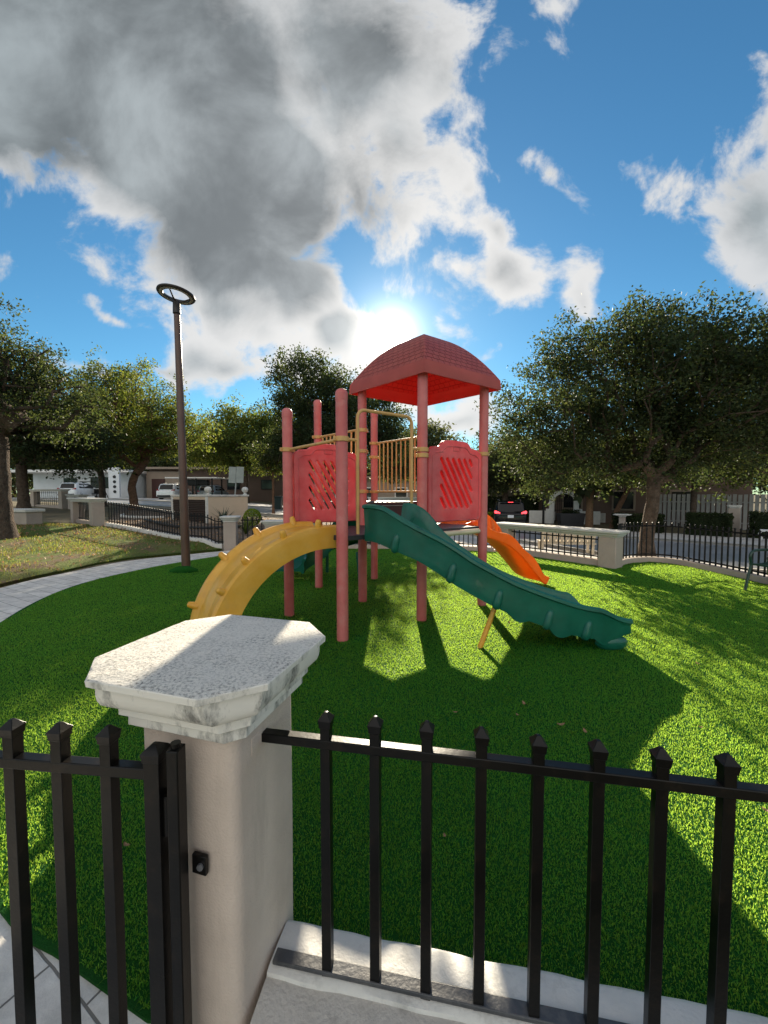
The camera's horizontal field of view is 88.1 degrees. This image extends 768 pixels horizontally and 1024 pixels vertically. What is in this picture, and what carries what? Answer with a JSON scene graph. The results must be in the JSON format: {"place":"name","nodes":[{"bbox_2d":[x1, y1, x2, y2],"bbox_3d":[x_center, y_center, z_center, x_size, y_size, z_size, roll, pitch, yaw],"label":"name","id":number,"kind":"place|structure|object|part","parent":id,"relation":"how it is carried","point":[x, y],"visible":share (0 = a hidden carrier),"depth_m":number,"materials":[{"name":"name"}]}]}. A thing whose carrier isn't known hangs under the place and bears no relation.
{"place":"outdoors","nodes":[
{"label":"outdoors","id":0,"kind":"place"},
{"bbox_2d":[0,522,221,587],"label":"lawn","id":1,"kind":"structure","parent":0,"point":[162,549],"depth_m":9.83,"materials":[{"name":"green plant"}]},
{"bbox_2d":[14,508,44,524],"bbox_3d":[-12.300,0.242,13.327,1.620,0.700,0.620,1,3,14],"label":"stone bench","id":2,"kind":"object","parent":1,"relation":"on","point":[27,516],"visible":0.48,"depth_m":13.01,"materials":[{"name":"beige stone"}]},
{"bbox_2d":[0,292,126,538],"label":"oak tree","id":3,"kind":"object","parent":1,"relation":"on","point":[16,405],"visible":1,"depth_m":10.50,"materials":[{"name":"green plant"}]},
{"bbox_2d":[66,498,107,525],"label":"capped screen wall","id":4,"kind":"structure","parent":1,"relation":"on","point":[96,514],"depth_m":13.49,"materials":[{"name":"beige concrete"}]},
{"bbox_2d":[0,517,460,571],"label":"leaf litter","id":5,"kind":"object","parent":1,"relation":"on","point":[93,554],"visible":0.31,"depth_m":11.17,"materials":[{"name":"plant"}]},
{"bbox_2d":[0,551,228,1023],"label":"path","id":6,"kind":"structure","parent":0,"point":[15,598],"depth_m":1.37,"materials":[{"name":"concrete"}]},
{"bbox_2d":[0,548,767,1023],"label":"turf","id":7,"kind":"structure","parent":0,"point":[48,943],"depth_m":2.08,"materials":[{"name":"green plant"}]},
{"bbox_2d":[156,283,197,572],"bbox_3d":[-4.085,-1.539,7.934,0.693,5.609,0.694,0,3,0],"label":"street lamp","id":8,"kind":"object","parent":7,"relation":"on","point":[185,567],"visible":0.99,"depth_m":7.89,"materials":[{"name":"brown metal"}]},
{"bbox_2d":[187,334,632,649],"bbox_3d":[0.385,-0.556,5.917,5.010,3.801,4.675,0,3,0],"label":"play structure","id":9,"kind":"object","parent":7,"relation":"on","point":[422,372],"visible":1,"depth_m":4.90,"materials":[{"name":"red paint"}]},
{"bbox_2d":[744,549,767,589],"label":"park bench","id":10,"kind":"object","parent":7,"relation":"on","point":[751,563],"visible":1,"depth_m":6.50,"materials":[{"name":"green metal"}]},
{"bbox_2d":[1,494,766,587],"bbox_3d":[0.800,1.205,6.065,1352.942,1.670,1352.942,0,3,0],"label":"ground","id":11,"kind":"structure","parent":0,"point":[56,515],"depth_m":22.35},
{"bbox_2d":[29,489,70,508],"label":"capped screen wall","id":12,"kind":"structure","parent":11,"relation":"on","point":[36,501],"depth_m":23.75,"materials":[{"name":"beige concrete"}]},
{"bbox_2d":[10,453,92,496],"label":"distant tree","id":13,"kind":"object","parent":11,"relation":"on","point":[30,482],"visible":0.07,"depth_m":56.69,"materials":[{"name":"green plant"}]},
{"bbox_2d":[8,370,145,508],"bbox_3d":[-18.267,-3.636,19.524,9.885,7.609,8.192,2,3,30],"label":"oak tree","id":14,"kind":"object","parent":11,"relation":"on","point":[24,452],"visible":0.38,"depth_m":19.54,"materials":[{"name":"green plant"}]},
{"bbox_2d":[65,495,88,509],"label":"capped screen wall","id":15,"kind":"structure","parent":11,"relation":"on","point":[76,496],"depth_m":22.61,"materials":[{"name":"grey concrete"}]},
{"bbox_2d":[10,470,147,497],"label":"white house","id":16,"kind":"structure","parent":11,"relation":"on","point":[40,481],"depth_m":47.84,"materials":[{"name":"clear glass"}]},
{"bbox_2d":[63,477,77,482],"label":"window","id":17,"kind":"structure","parent":16,"relation":"in","point":[64,479],"depth_m":46.77,"materials":[{"name":"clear glass"}]},
{"bbox_2d":[90,476,108,488],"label":"window","id":18,"kind":"structure","parent":16,"relation":"in","point":[93,477],"depth_m":46.78,"materials":[{"name":"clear glass"}]},
{"bbox_2d":[80,481,107,497],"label":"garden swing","id":19,"kind":"object","parent":11,"relation":"on","point":[96,491],"visible":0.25,"depth_m":44.06,"materials":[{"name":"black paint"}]},
{"bbox_2d":[39,353,174,506],"bbox_3d":[-19.208,-5.331,26.343,10.027,10.242,6.478,0,3,0],"label":"oak tree","id":20,"kind":"object","parent":11,"relation":"on","point":[102,489],"visible":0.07,"depth_m":26.43,"materials":[{"name":"green plant"}]},
{"bbox_2d":[74,450,163,470],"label":"distant tree","id":21,"kind":"object","parent":11,"relation":"on","point":[122,464],"visible":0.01,"depth_m":60.03,"materials":[{"name":"green plant"}]},
{"bbox_2d":[105,523,223,550],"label":"wall","id":22,"kind":"structure","parent":11,"relation":"on","point":[195,539],"depth_m":12.35,"materials":[{"name":"white concrete"}]},
{"bbox_2d":[107,501,223,543],"bbox_3d":[-7.028,0.277,12.472,5.328,1.180,0.145,1,3,25],"label":"picket fence","id":23,"kind":"object","parent":22,"relation":"on","point":[161,512],"visible":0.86,"depth_m":12.49,"materials":[{"name":"black metal"}]},
{"bbox_2d":[123,435,238,471],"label":"distant tree","id":24,"kind":"object","parent":11,"relation":"on","point":[171,463],"visible":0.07,"depth_m":57.55,"materials":[{"name":"green plant"}]},
{"bbox_2d":[84,614,324,1023],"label":"gate pillar","id":25,"kind":"structure","parent":11,"relation":"on","point":[213,694],"depth_m":1.04,"materials":[{"name":"beige paint"}]},
{"bbox_2d":[166,739,208,1023],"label":"hinge post","id":26,"kind":"object","parent":25,"relation":"attached to","point":[178,872],"visible":1,"depth_m":0.97,"materials":[{"name":"black metal"}]},
{"bbox_2d":[0,718,172,1023],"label":"entry gate","id":27,"kind":"structure","parent":26,"relation":"attached to","point":[62,765],"depth_m":1.00,"materials":[{"name":"black metal"}]},
{"bbox_2d":[146,467,310,501],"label":"brown building","id":28,"kind":"structure","parent":11,"relation":"on","point":[259,488],"depth_m":49.03,"materials":[{"name":"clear glass"}]},
{"bbox_2d":[152,479,164,497],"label":"door","id":29,"kind":"structure","parent":28,"relation":"in","point":[156,483],"depth_m":48.51,"materials":[{"name":"brown wood"}]},
{"bbox_2d":[227,480,239,489],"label":"window","id":30,"kind":"structure","parent":28,"relation":"in","point":[230,486],"depth_m":48.99,"materials":[{"name":"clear glass"}]},
{"bbox_2d":[261,480,271,489],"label":"window","id":31,"kind":"structure","parent":28,"relation":"in","point":[265,484],"depth_m":48.99,"materials":[{"name":"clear glass"}]},
{"bbox_2d":[219,515,240,550],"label":"stone pillar","id":32,"kind":"structure","parent":11,"relation":"on","point":[230,529],"depth_m":11.18,"materials":[{"name":"white stone"}]},
{"bbox_2d":[228,467,243,494],"bbox_3d":[-7.590,-0.959,20.467,0.808,2.743,0.091,0,3,0],"label":"road sign","id":33,"kind":"object","parent":11,"relation":"on","point":[236,475],"visible":0.83,"depth_m":20.38,"materials":[{"name":"metal"}]},
{"bbox_2d":[106,506,369,543],"bbox_3d":[-9.026,0.483,18.649,26.132,0.965,9.319,1,3,25],"label":"mulch bed","id":34,"kind":"object","parent":11,"relation":"on","point":[240,540],"visible":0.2,"depth_m":15.66,"materials":[{"name":"soil"}]},
{"bbox_2d":[58,342,225,509],"bbox_3d":[-14.520,-4.942,23.656,9.672,10.025,7.383,0,3,0],"label":"oak tree","id":35,"kind":"object","parent":34,"relation":"on","point":[156,434],"visible":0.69,"depth_m":23.03,"materials":[{"name":"green plant"}]},
{"bbox_2d":[120,514,163,517],"bbox_3d":[-11.744,0.224,18.750,2.899,0.207,0.932,1,3,21],"label":"bed edging","id":36,"kind":"object","parent":34,"relation":"on","point":[140,516],"visible":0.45,"depth_m":18.30,"materials":[{"name":"white stone"}]},
{"bbox_2d":[145,519,239,528],"bbox_3d":[-7.655,0.463,14.952,4.235,0.297,1.370,0,3,10],"label":"bed edging","id":37,"kind":"object","parent":34,"relation":"on","point":[216,527],"visible":0.49,"depth_m":14.49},
{"bbox_2d":[170,487,248,522],"bbox_3d":[-7.520,-0.132,17.147,3.054,1.893,1.772,2,3,32],"label":"utility enclosure","id":38,"kind":"object","parent":34,"relation":"on","point":[208,504],"visible":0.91,"depth_m":16.37,"materials":[{"name":"white stone"}]},
{"bbox_2d":[212,508,234,523],"bbox_3d":[-6.500,0.122,15.809,1.232,0.781,1.201,0,3,0],"label":"spiky plant","id":39,"kind":"object","parent":34,"relation":"on","point":[222,514],"visible":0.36,"depth_m":15.97,"materials":[{"name":"green plant"}]},
{"bbox_2d":[238,519,254,533],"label":"fountain grass","id":40,"kind":"object","parent":34,"relation":"on","point":[245,527],"depth_m":13.59,"materials":[{"name":"green plant"}]},
{"bbox_2d":[243,508,261,527],"bbox_3d":[-4.950,0.285,14.934,0.704,0.862,0.698,0,3,0],"label":"topiary ball","id":41,"kind":"object","parent":34,"relation":"on","point":[249,512],"visible":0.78,"depth_m":14.78,"materials":[{"name":"green plant"}]},
{"bbox_2d":[241,517,263,540],"bbox_3d":[-3.810,0.571,11.491,0.636,0.868,0.038,-1,3,-13],"label":"picket fence","id":42,"kind":"object","parent":34,"relation":"on","point":[252,519],"visible":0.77,"depth_m":11.46,"materials":[{"name":"black metal"}]},
{"bbox_2d":[172,389,313,502],"bbox_3d":[-13.875,-6.665,40.951,17.601,11.838,11.597,0,3,0],"label":"oak tree","id":43,"kind":"object","parent":11,"relation":"on","point":[239,430],"visible":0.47,"depth_m":39.14,"materials":[{"name":"green plant"}]},
{"bbox_2d":[240,444,282,513],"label":"oak tree","id":44,"kind":"object","parent":11,"relation":"on","point":[272,477],"visible":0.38,"depth_m":23.98,"materials":[{"name":"green plant"}]},
{"bbox_2d":[260,520,322,528],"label":"capped screen wall","id":45,"kind":"structure","parent":11,"relation":"on","point":[268,523],"depth_m":11.36,"materials":[{"name":"beige concrete"}]},
{"bbox_2d":[237,342,429,508],"bbox_3d":[-3.159,-4.574,23.428,11.654,10.152,7.524,0,3,0],"label":"oak tree","id":46,"kind":"object","parent":11,"relation":"on","point":[299,400],"visible":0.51,"depth_m":21.80,"materials":[{"name":"green plant"}]},
{"bbox_2d":[309,476,416,503],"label":"grey building","id":47,"kind":"structure","parent":11,"relation":"on","point":[388,494],"depth_m":46.40,"materials":[{"name":"clear glass"}]},
{"bbox_2d":[367,487,370,496],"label":"window","id":48,"kind":"structure","parent":47,"relation":"in","point":[368,488],"depth_m":46.32,"materials":[{"name":"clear glass"}]},
{"bbox_2d":[395,487,407,496],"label":"window","id":49,"kind":"structure","parent":47,"relation":"in","point":[398,488],"depth_m":46.32,"materials":[{"name":"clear glass"}]},
{"bbox_2d":[12,499,766,572],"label":"kerb","id":50,"kind":"structure","parent":11,"relation":"on","point":[574,549],"depth_m":16.30,"materials":[{"name":"concrete"}]},
{"bbox_2d":[12,498,767,547],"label":"kerb","id":51,"kind":"structure","parent":11,"relation":"on","point":[718,543],"depth_m":18.97,"materials":[{"name":"concrete"}]},
{"bbox_2d":[368,497,416,505],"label":"street wall","id":52,"kind":"structure","parent":11,"relation":"on","point":[394,498],"depth_m":36.04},
{"bbox_2d":[367,418,474,485],"bbox_3d":[3.105,-3.673,33.064,11.104,8.240,8.076,-1,3,-25],"label":"oak tree","id":53,"kind":"object","parent":11,"relation":"on","point":[438,438],"visible":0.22,"depth_m":31.62,"materials":[{"name":"green plant"}]},
{"bbox_2d":[348,544,493,551],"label":"wall","id":54,"kind":"structure","parent":11,"relation":"on","point":[468,548],"depth_m":11.05,"materials":[{"name":"white concrete"}]},
{"bbox_2d":[326,522,491,546],"bbox_3d":[0.592,0.537,11.254,4.895,0.818,0.285,0,3,7],"label":"picket fence","id":55,"kind":"object","parent":54,"relation":"on","point":[468,544],"visible":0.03,"depth_m":11.07,"materials":[{"name":"metal"}]},
{"bbox_2d":[250,920,767,1023],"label":"wall","id":56,"kind":"structure","parent":11,"relation":"on","point":[290,996],"depth_m":1.07,"materials":[{"name":"white concrete"}]},
{"bbox_2d":[261,711,767,1023],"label":"picket fence","id":57,"kind":"object","parent":56,"relation":"on","point":[725,788],"visible":0.98,"depth_m":1.00,"materials":[{"name":"black metal"}]},
{"bbox_2d":[487,496,539,521],"bbox_3d":[9.400,-0.274,33.232,6.762,2.296,1.670,1,3,17],"label":"hedge","id":58,"kind":"object","parent":11,"relation":"on","point":[528,504],"visible":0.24,"depth_m":32.09,"materials":[{"name":"green plant"}]},
{"bbox_2d":[472,432,566,500],"bbox_3d":[10.170,-2.858,31.715,11.644,7.592,7.891,0,3,0],"label":"oak tree","id":59,"kind":"object","parent":11,"relation":"on","point":[503,487],"visible":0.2,"depth_m":30.13,"materials":[{"name":"green plant"}]},
{"bbox_2d":[496,522,629,568],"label":"capped screen wall","id":60,"kind":"structure","parent":11,"relation":"on","point":[610,549],"depth_m":8.98,"materials":[{"name":"beige concrete"}]},
{"bbox_2d":[529,490,599,524],"bbox_3d":[13.600,-0.354,30.018,4.900,2.655,0.500,1,3,22],"label":"arched gateway","id":61,"kind":"object","parent":11,"relation":"on","point":[535,516],"visible":0.56,"depth_m":30.14,"materials":[{"name":"white paint"}]},
{"bbox_2d":[556,509,585,525],"bbox_3d":[13.000,0.376,27.651,1.740,1.215,0.696,0,3,0],"label":"planter box","id":62,"kind":"object","parent":11,"relation":"on","point":[568,517],"visible":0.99,"depth_m":27.34,"materials":[{"name":"grey stone"}]},
{"bbox_2d":[565,471,619,526],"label":"oak tree","id":63,"kind":"object","parent":11,"relation":"on","point":[586,493],"visible":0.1,"depth_m":26.99,"materials":[{"name":"green plant"}]},
{"bbox_2d":[546,434,639,528],"bbox_3d":[14.387,-2.260,25.817,9.436,7.098,6.353,0,3,0],"label":"oak tree","id":64,"kind":"object","parent":11,"relation":"on","point":[620,503],"visible":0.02,"depth_m":25.86,"materials":[{"name":"green plant"}]},
{"bbox_2d":[470,279,767,556],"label":"oak tree","id":65,"kind":"object","parent":11,"relation":"on","point":[662,413],"visible":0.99,"depth_m":9.66,"materials":[{"name":"green plant"}]},
{"bbox_2d":[488,467,752,528],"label":"brown house","id":66,"kind":"structure","parent":11,"relation":"on","point":[635,502],"depth_m":28.88,"materials":[{"name":"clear glass"}]},
{"bbox_2d":[562,490,582,508],"bbox_3d":[14.941,-0.972,31.470,1.500,1.500,0.165,2,4,38],"label":"window","id":67,"kind":"structure","parent":66,"relation":"in","point":[566,504],"depth_m":31.62,"materials":[{"name":"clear glass"}]},
{"bbox_2d":[612,490,635,510],"bbox_3d":[17.700,-0.868,29.317,1.500,1.500,0.165,2,4,38],"label":"window","id":68,"kind":"structure","parent":66,"relation":"in","point":[629,504],"depth_m":29.13,"materials":[{"name":"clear glass"}]},
{"bbox_2d":[670,490,690,511],"bbox_3d":[20.458,-0.764,27.165,1.500,1.500,0.165,2,4,38],"label":"window","id":69,"kind":"structure","parent":66,"relation":"in","point":[672,492],"depth_m":27.19,"materials":[{"name":"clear glass"}]},
{"bbox_2d":[613,514,631,525],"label":"stone pillar","id":70,"kind":"structure","parent":11,"relation":"on","point":[622,518],"depth_m":22.48,"materials":[{"name":"beige stone"}]},
{"bbox_2d":[610,511,664,532],"bbox_3d":[14.598,0.670,22.858,2.595,1.322,1.432,3,4,44],"label":"hedge","id":71,"kind":"object","parent":11,"relation":"on","point":[632,518],"visible":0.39,"depth_m":22.56,"materials":[{"name":"green plant"}]},
{"bbox_2d":[594,444,767,511],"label":"oak tree","id":72,"kind":"object","parent":11,"relation":"on","point":[693,503],"visible":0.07,"depth_m":21.80,"materials":[{"name":"green plant"}]},
{"bbox_2d":[622,556,767,584],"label":"wall","id":73,"kind":"structure","parent":11,"relation":"on","point":[730,572],"depth_m":8.34,"materials":[{"name":"white concrete"}]},
{"bbox_2d":[618,522,767,576],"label":"picket fence","id":74,"kind":"object","parent":73,"relation":"on","point":[621,526],"visible":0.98,"depth_m":8.39,"materials":[{"name":"black metal"}]},
{"bbox_2d":[685,511,734,536],"bbox_3d":[16.902,0.704,20.652,2.014,1.503,1.208,2,4,42],"label":"hedge","id":75,"kind":"object","parent":11,"relation":"on","point":[719,520],"visible":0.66,"depth_m":20.36,"materials":[{"name":"green plant"}]},
{"bbox_2d":[658,494,767,529],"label":"board fence","id":76,"kind":"object","parent":11,"relation":"on","point":[713,502],"visible":0.52,"depth_m":25.70,"materials":[{"name":"white paint"}]},
{"bbox_2d":[673,318,767,509],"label":"oak tree","id":77,"kind":"object","parent":11,"relation":"on","point":[755,461],"visible":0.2,"depth_m":10.52,"materials":[{"name":"green plant"}]},
{"bbox_2d":[727,505,741,536],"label":"stone pillar","id":78,"kind":"structure","parent":11,"relation":"on","point":[735,510],"depth_m":21.19,"materials":[{"name":"beige stone"}]},
{"bbox_2d":[747,510,767,538],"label":"hedge","id":79,"kind":"object","parent":11,"relation":"on","point":[760,519],"visible":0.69,"depth_m":19.59,"materials":[{"name":"green plant"}]},
{"bbox_2d":[753,467,767,510],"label":"distant tree","id":80,"kind":"object","parent":11,"relation":"on","point":[764,490],"visible":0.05,"depth_m":37.10,"materials":[{"name":"green plant"}]},
{"bbox_2d":[0,0,767,493],"label":"sky","id":81,"kind":"structure","parent":0,"point":[359,180],"materials":[{"name":"blue"}]},
{"bbox_2d":[47,499,767,568],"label":"road","id":82,"kind":"structure","parent":0,"point":[661,543],"depth_m":16.33,"materials":[{"name":"grey asphalt"}]},
{"bbox_2d":[274,496,282,509],"bbox_3d":[-7.900,-0.649,29.608,0.660,1.045,0.730,0,3,0],"label":"wheeled bin","id":83,"kind":"object","parent":82,"relation":"on","point":[278,501],"visible":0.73,"depth_m":29.34,"materials":[{"name":"plastic"}]},
{"bbox_2d":[116,498,767,545],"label":"pavement","id":84,"kind":"structure","parent":0,"point":[668,535],"depth_m":19.64,"materials":[{"name":"concrete"}]},
{"bbox_2d":[489,499,526,522],"bbox_3d":[8.059,0.057,25.909,2.320,1.789,4.735,1,3,13],"label":"black suv","id":85,"kind":"object","parent":84,"relation":"on","point":[514,511],"visible":0.69,"depth_m":23.80,"materials":[{"name":"paint"}]},
{"bbox_3d":[7.614,-0.279,23.902,1.400,0.460,0.180,1,3,13],"label":"rear window","id":86,"kind":"part","parent":85,"relation":"part of","materials":[{"name":"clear glass"}]},
{"bbox_2d":[542,453,544,524],"bbox_3d":[10.300,-1.467,25.559,0.320,5.300,0.320,0,3,0],"label":"street pole","id":87,"kind":"object","parent":84,"relation":"on","point":[543,513],"visible":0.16,"depth_m":25.58,"materials":[{"name":"metal"}]},
{"bbox_2d":[449,535,767,575],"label":"pavement","id":88,"kind":"structure","parent":0,"point":[474,540],"depth_m":14.73,"materials":[{"name":"concrete"}]},
{"bbox_2d":[536,532,595,554],"bbox_3d":[6.452,1.013,14.082,1.860,0.900,0.586,0,3,6],"label":"slatted bench","id":89,"kind":"object","parent":88,"relation":"on","point":[574,540],"visible":0.51,"depth_m":13.86,"materials":[{"name":"beige paint"}]},
{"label":"parking apron","id":90,"kind":"structure","parent":0,"visible":0},
{"bbox_2d":[57,482,98,497],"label":"white crossover","id":91,"kind":"object","parent":90,"relation":"on","point":[78,488],"visible":0.56,"depth_m":41.92,"materials":[{"name":"paint"}]},
{"bbox_2d":[60,484,73,487],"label":"rear window","id":92,"kind":"structure","parent":91,"relation":"in","point":[62,485],"depth_m":41.39,"materials":[{"name":"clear glass"}]},
{"bbox_2d":[79,484,93,487],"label":"side window","id":93,"kind":"structure","parent":91,"relation":"in","point":[89,486],"depth_m":43.21,"materials":[{"name":"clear glass"}]},
{"bbox_2d":[108,467,120,497],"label":"white pylon","id":94,"kind":"object","parent":90,"relation":"on","point":[114,478],"visible":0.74,"depth_m":44.35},
{"bbox_2d":[156,483,191,498],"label":"white suv","id":95,"kind":"object","parent":90,"relation":"on","point":[163,491],"visible":0.48,"depth_m":41.17,"materials":[{"name":"paint"}]},
{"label":"rear window","id":96,"kind":"part","parent":95,"relation":"part of","materials":[{"name":"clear glass"}]},
{"bbox_2d":[165,477,227,494],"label":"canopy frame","id":97,"kind":"object","parent":90,"relation":"on","point":[195,483],"visible":0.59,"depth_m":40.20,"materials":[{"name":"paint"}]},
{"bbox_2d":[197,484,228,494],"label":"silver hatchback","id":98,"kind":"object","parent":90,"relation":"on","point":[216,490],"visible":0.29,"depth_m":43.90,"materials":[{"name":"metal"}]}
]}

